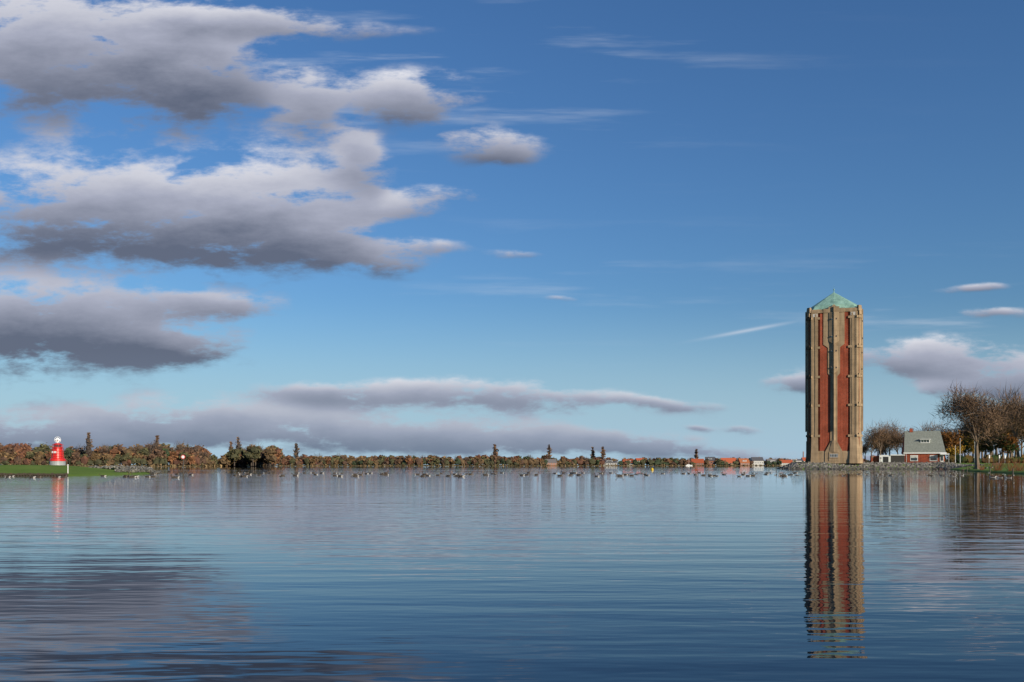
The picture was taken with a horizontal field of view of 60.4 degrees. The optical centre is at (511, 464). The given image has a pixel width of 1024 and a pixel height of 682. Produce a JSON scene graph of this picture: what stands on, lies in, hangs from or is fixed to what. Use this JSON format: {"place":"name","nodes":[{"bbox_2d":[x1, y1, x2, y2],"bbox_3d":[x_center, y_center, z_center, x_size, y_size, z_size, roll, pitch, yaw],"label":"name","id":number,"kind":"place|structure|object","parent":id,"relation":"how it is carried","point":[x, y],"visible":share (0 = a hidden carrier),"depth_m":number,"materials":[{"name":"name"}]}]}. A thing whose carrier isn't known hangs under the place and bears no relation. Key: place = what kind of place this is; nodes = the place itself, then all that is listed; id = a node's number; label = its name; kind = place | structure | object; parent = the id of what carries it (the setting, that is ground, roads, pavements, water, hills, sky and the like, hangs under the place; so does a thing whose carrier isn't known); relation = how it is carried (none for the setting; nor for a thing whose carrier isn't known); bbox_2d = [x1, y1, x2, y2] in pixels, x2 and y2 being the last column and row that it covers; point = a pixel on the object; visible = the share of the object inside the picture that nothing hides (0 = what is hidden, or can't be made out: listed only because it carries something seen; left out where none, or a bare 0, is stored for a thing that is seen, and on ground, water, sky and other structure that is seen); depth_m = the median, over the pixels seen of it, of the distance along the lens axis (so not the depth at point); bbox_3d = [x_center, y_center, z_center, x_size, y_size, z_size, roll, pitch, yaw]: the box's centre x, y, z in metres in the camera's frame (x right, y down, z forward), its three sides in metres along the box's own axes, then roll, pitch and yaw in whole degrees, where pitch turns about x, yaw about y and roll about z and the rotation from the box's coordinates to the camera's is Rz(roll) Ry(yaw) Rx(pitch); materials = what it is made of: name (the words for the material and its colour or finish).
{"place":"outdoors","nodes":[
{"label":"outdoors","id":0,"kind":"place"},
{"bbox_2d":[0,465,149,475],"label":"spit grass","id":1,"kind":"structure","parent":0,"point":[72,470],"depth_m":102.63,"materials":[{"name":"green plant"}]},
{"bbox_2d":[49,437,65,465],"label":"lighthouse","id":2,"kind":"object","parent":1,"relation":"on","point":[57,456],"visible":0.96,"depth_m":118.48,"materials":[{"name":"paint"}]},
{"bbox_2d":[0,464,161,475],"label":"spit piling and stones","id":3,"kind":"object","parent":1,"relation":"on","point":[129,469],"visible":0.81,"depth_m":114.61,"materials":[{"name":"grey wood"}]},
{"bbox_2d":[81,465,784,466],"bbox_3d":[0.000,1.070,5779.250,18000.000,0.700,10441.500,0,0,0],"label":"shore ground","id":4,"kind":"structure","parent":0,"point":[470,465],"depth_m":925.61,"materials":[{"name":"green plant"}]},
{"bbox_2d":[0,432,954,466],"bbox_3d":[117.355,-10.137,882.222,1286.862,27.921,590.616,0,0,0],"label":"shore trees","id":5,"kind":"object","parent":4,"relation":"on","point":[155,454],"visible":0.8,"depth_m":650.61,"materials":[{"name":"brown plant"}]},
{"bbox_2d":[545,451,805,465],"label":"shore houses","id":6,"kind":"structure","parent":4,"relation":"on","point":[756,460],"depth_m":1069.84,"materials":[{"name":"brown brick"}]},
{"bbox_2d":[0,466,1023,681],"bbox_3d":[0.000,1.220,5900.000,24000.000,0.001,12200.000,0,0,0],"label":"water","id":7,"kind":"structure","parent":0,"point":[396,574],"depth_m":9.68,"materials":[{"name":"blue liquid"}]},
{"bbox_2d":[181,455,776,475],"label":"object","id":8,"kind":"object","parent":7,"relation":"on","point":[183,457],"visible":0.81,"depth_m":98.94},
{"bbox_2d":[0,0,1023,464],"label":"sky","id":9,"kind":"structure","parent":0,"point":[356,228],"materials":[{"name":"blue"}]},
{"bbox_2d":[784,463,1023,473],"bbox_3d":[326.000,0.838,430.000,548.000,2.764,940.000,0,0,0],"label":"bank grass","id":10,"kind":"structure","parent":0,"point":[1003,468],"depth_m":198.88,"materials":[{"name":"green plant"}]},
{"bbox_2d":[778,461,983,468],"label":"stone embankment","id":11,"kind":"structure","parent":10,"relation":"on","point":[863,465],"depth_m":240.30,"materials":[{"name":"stone"}]},
{"bbox_2d":[805,289,862,462],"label":"water tower","id":12,"kind":"structure","parent":11,"relation":"on","point":[833,375],"depth_m":241.75,"materials":[{"name":"brick"}]},
{"bbox_2d":[870,428,948,462],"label":"keepers house","id":13,"kind":"structure","parent":10,"relation":"on","point":[922,446],"depth_m":263.52,"materials":[{"name":"brick"}]},
{"bbox_2d":[862,378,1023,470],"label":"bare trees","id":14,"kind":"object","parent":10,"relation":"on","point":[985,428],"visible":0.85,"depth_m":282.06,"materials":[{"name":"brown plant"}]},
{"bbox_2d":[872,444,1023,473],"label":"trunks","id":15,"kind":"object","parent":10,"relation":"on","point":[974,459],"visible":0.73,"depth_m":251.93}
]}

